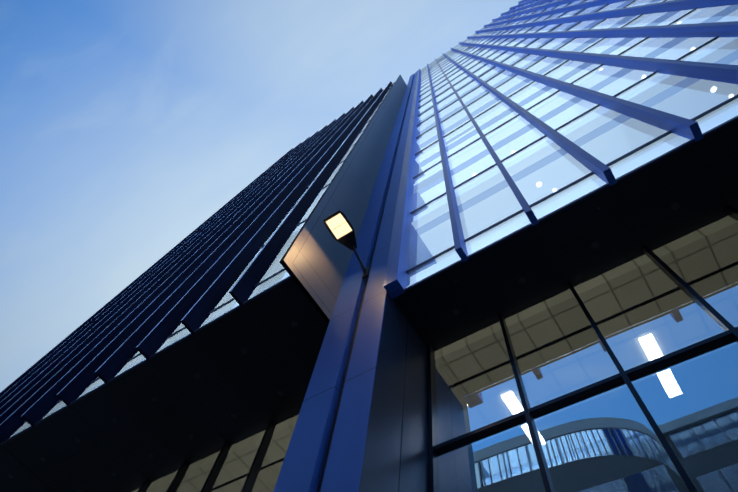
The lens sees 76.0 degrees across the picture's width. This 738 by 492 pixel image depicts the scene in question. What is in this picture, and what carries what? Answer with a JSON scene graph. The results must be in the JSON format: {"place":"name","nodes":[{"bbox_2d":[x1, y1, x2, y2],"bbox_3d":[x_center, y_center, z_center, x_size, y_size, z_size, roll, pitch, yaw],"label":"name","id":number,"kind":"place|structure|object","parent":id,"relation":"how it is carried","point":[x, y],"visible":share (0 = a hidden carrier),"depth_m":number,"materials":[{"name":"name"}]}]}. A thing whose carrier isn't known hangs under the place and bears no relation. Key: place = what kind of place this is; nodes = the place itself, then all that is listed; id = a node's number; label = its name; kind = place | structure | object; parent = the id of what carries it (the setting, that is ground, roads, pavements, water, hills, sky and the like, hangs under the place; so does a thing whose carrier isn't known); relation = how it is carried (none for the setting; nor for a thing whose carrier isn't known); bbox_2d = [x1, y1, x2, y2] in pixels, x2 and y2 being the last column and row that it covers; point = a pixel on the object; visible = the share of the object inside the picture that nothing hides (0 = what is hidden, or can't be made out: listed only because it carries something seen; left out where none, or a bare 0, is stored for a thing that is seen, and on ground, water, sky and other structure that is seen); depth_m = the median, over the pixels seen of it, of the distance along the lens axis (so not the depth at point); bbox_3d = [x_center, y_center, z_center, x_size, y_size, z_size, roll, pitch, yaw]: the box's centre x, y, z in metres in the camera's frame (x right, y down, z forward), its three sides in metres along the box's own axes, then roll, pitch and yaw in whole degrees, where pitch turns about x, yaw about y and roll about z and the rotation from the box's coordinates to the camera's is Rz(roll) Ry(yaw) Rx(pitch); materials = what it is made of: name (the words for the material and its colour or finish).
{"place":"outdoors","nodes":[
{"label":"outdoors","id":0,"kind":"place"},
{"bbox_2d":[10,83,393,437],"bbox_3d":[-6.102,-6.362,38.288,18.000,56.160,0.001,-30,-73,18],"label":"window glass","id":1,"kind":"object","parent":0,"point":[276,266],"depth_m":12.36,"materials":[{"name":"blue glass"}]},
{"bbox_2d":[0,0,521,391],"label":"sky","id":2,"kind":"structure","parent":0,"point":[126,125],"materials":[{"name":"blue"}]},
{"bbox_2d":[0,120,737,491],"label":"soffit","id":3,"kind":"structure","parent":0,"point":[636,212],"depth_m":10.74,"materials":[{"name":"black metal"}]},
{"bbox_2d":[125,206,737,491],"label":"lobby glazing","id":4,"kind":"structure","parent":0,"point":[642,306],"depth_m":7.32,"materials":[{"name":"clear glass"}]},
{"bbox_2d":[532,177,604,218],"bbox_3d":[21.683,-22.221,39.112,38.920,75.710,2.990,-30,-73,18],"label":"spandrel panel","id":5,"kind":"object","parent":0,"point":[561,200],"depth_m":9.42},
{"bbox_2d":[406,0,737,287],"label":"glass facade","id":6,"kind":"structure","parent":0,"point":[542,168],"depth_m":13.21,"materials":[{"name":"blue glass"}]},
{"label":"pavement","id":7,"kind":"structure","parent":0,"visible":0},
{"bbox_2d":[273,71,417,491],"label":"pier ribs","id":8,"kind":"object","parent":7,"relation":"on","point":[302,464],"depth_m":8.26,"materials":[{"name":"blue metal"}]},
{"bbox_2d":[323,210,369,285],"bbox_3d":[-1.049,2.349,6.161,0.580,12.126,1.774,-30,-73,18],"label":"street lamp","id":9,"kind":"object","parent":7,"relation":"on","point":[339,226],"depth_m":11.48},
{"bbox_2d":[359,292,429,491],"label":"corner pier sides","id":10,"kind":"object","parent":7,"relation":"on","point":[396,455],"depth_m":7.54,"materials":[{"name":"black"}]},
{"label":"ground","id":11,"kind":"structure","parent":0,"visible":0},
{"bbox_2d":[0,78,409,392],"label":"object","id":12,"kind":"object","parent":11,"relation":"on","point":[129,284],"depth_m":28.36,"materials":[{"name":"blue metal"}]},
{"bbox_2d":[0,82,394,445],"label":"tower transoms","id":13,"kind":"object","parent":12,"relation":"attached to","point":[171,345],"depth_m":11.52,"materials":[{"name":"black"}]},
{"bbox_2d":[0,75,401,443],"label":"vertical fins","id":14,"kind":"object","parent":12,"relation":"attached to","point":[188,281],"depth_m":17.63,"materials":[{"name":"blue metal"}]},
{"bbox_2d":[281,75,406,319],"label":"return wall","id":15,"kind":"structure","parent":12,"relation":"attached to","point":[316,258],"depth_m":14.53,"materials":[{"name":"black"}]},
{"bbox_2d":[317,75,414,491],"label":"corner pier groove","id":16,"kind":"object","parent":12,"relation":"attached to","point":[328,448],"depth_m":8.64,"materials":[{"name":"black"}]},
{"bbox_2d":[383,0,737,298],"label":"vertical fins","id":17,"kind":"object","parent":12,"relation":"attached to","point":[395,280],"depth_m":13.93,"materials":[{"name":"blue metal"}]},
{"bbox_2d":[404,0,737,291],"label":"tower transoms","id":18,"kind":"object","parent":12,"relation":"attached to","point":[628,174],"depth_m":11.62,"materials":[{"name":"blue metal"}]},
{"bbox_3d":[11.611,3.347,4.289,58.720,10.250,9.500,-30,-73,18],"label":"lobby","id":19,"kind":"object","parent":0,"visible":0},
{"bbox_2d":[137,205,737,491],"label":"lobby mullions","id":20,"kind":"object","parent":19,"relation":"attached to","point":[527,413],"depth_m":7.25,"materials":[{"name":"black metal"}]}
]}

